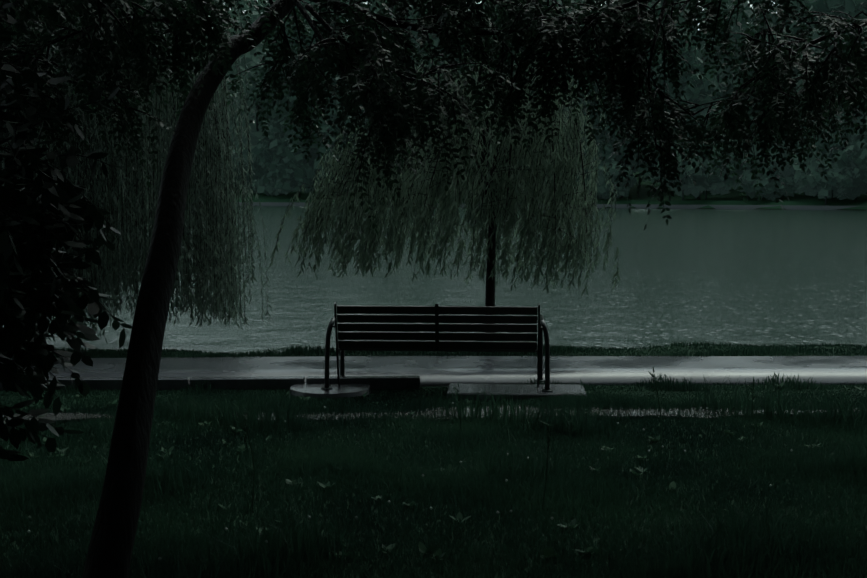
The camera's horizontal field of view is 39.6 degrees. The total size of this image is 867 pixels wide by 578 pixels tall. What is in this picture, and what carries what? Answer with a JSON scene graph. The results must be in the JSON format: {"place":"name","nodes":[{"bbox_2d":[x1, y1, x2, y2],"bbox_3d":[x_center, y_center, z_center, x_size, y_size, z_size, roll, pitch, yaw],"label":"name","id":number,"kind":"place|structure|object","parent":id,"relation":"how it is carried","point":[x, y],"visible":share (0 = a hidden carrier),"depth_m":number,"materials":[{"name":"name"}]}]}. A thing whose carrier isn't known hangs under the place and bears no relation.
{"place":"outdoors","nodes":[
{"label":"outdoors","id":0,"kind":"place"},
{"bbox_2d":[0,139,866,577],"bbox_3d":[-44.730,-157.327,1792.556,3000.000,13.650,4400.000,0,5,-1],"label":"ground","id":1,"kind":"structure","parent":0,"point":[734,197],"depth_m":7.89,"materials":[{"name":"green plant"}]},
{"bbox_2d":[0,0,131,460],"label":"shrub","id":2,"kind":"object","parent":1,"relation":"on","point":[88,217],"depth_m":5.23,"materials":[{"name":"green plant"}]},
{"bbox_2d":[0,0,271,346],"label":"willow","id":3,"kind":"object","parent":1,"relation":"on","point":[222,237],"depth_m":13.19,"materials":[{"name":"green plant"}]},
{"bbox_2d":[0,376,419,389],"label":"path kerb","id":4,"kind":"structure","parent":1,"relation":"on","point":[287,382],"depth_m":10.37,"materials":[{"name":"concrete"}]},
{"bbox_2d":[289,382,371,398],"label":"concrete slab","id":5,"kind":"structure","parent":1,"relation":"on","point":[336,390],"depth_m":10.06,"materials":[{"name":"concrete"}]},
{"bbox_2d":[27,402,792,559],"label":"clover heads","id":6,"kind":"object","parent":1,"relation":"on","point":[389,501],"visible":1,"depth_m":6.39,"materials":[{"name":"white plant"}]},
{"bbox_2d":[3,405,859,419],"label":"worn track","id":7,"kind":"structure","parent":1,"relation":"on","point":[51,416],"depth_m":9.20,"materials":[{"name":"grey"}]},
{"bbox_2d":[0,0,866,577],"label":"leaning tree","id":8,"kind":"object","parent":1,"relation":"on","point":[423,102],"depth_m":5.70,"materials":[{"name":"green plant"}]},
{"bbox_2d":[5,382,864,559],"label":"fallen leaves","id":9,"kind":"object","parent":1,"relation":"on","point":[546,552],"visible":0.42,"depth_m":7.03,"materials":[{"name":"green plant"}]},
{"bbox_2d":[268,46,620,332],"bbox_3d":[0.097,-1.004,13.226,3.670,3.451,3.740,0,5,-1],"label":"willow","id":10,"kind":"object","parent":1,"relation":"on","point":[442,210],"depth_m":12.60,"materials":[{"name":"green plant"}]},
{"bbox_2d":[123,201,856,209],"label":"bank edge","id":11,"kind":"object","parent":1,"relation":"on","point":[801,207],"visible":0.23,"depth_m":105.82,"materials":[{"name":"grey concrete"}]},
{"bbox_2d":[242,367,756,509],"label":"seed stalks","id":12,"kind":"object","parent":1,"relation":"on","point":[458,395],"visible":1,"depth_m":7.34,"materials":[{"name":"green plant"}]},
{"bbox_2d":[447,383,586,400],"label":"concrete slab","id":13,"kind":"structure","parent":1,"relation":"on","point":[519,389],"depth_m":10.06,"materials":[{"name":"concrete"}]},
{"bbox_2d":[321,302,552,391],"bbox_3d":[0.045,0.466,10.378,1.944,0.753,0.760,0,5,4],"label":"bench","id":14,"kind":"object","parent":13,"relation":"on","point":[417,333],"visible":0.96,"depth_m":10.12,"materials":[{"name":"brown wood"}]},
{"bbox_2d":[191,3,856,204],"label":"background trees","id":15,"kind":"object","parent":1,"relation":"on","point":[698,197],"visible":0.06,"depth_m":115.38,"materials":[{"name":"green plant"}]},
{"bbox_2d":[5,0,866,200],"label":"tree leaves","id":16,"kind":"object","parent":15,"relation":"on","point":[283,162],"visible":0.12,"depth_m":112.13,"materials":[{"name":"green plant"}]},
{"bbox_2d":[115,0,866,198],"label":"tree leaves","id":17,"kind":"object","parent":15,"relation":"attached to","point":[251,60],"visible":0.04,"depth_m":117.03,"materials":[{"name":"green plant"}]},
{"bbox_2d":[3,205,866,353],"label":"water","id":18,"kind":"structure","parent":0,"point":[767,277],"depth_m":23.49,"materials":[{"name":"grey liquid"}]},
{"bbox_2d":[11,356,866,385],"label":"path","id":19,"kind":"structure","parent":0,"point":[588,370],"depth_m":11.44,"materials":[{"name":"grey concrete"}]},
{"bbox_2d":[209,0,776,122],"label":"sky","id":20,"kind":"structure","parent":0,"point":[257,0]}
]}

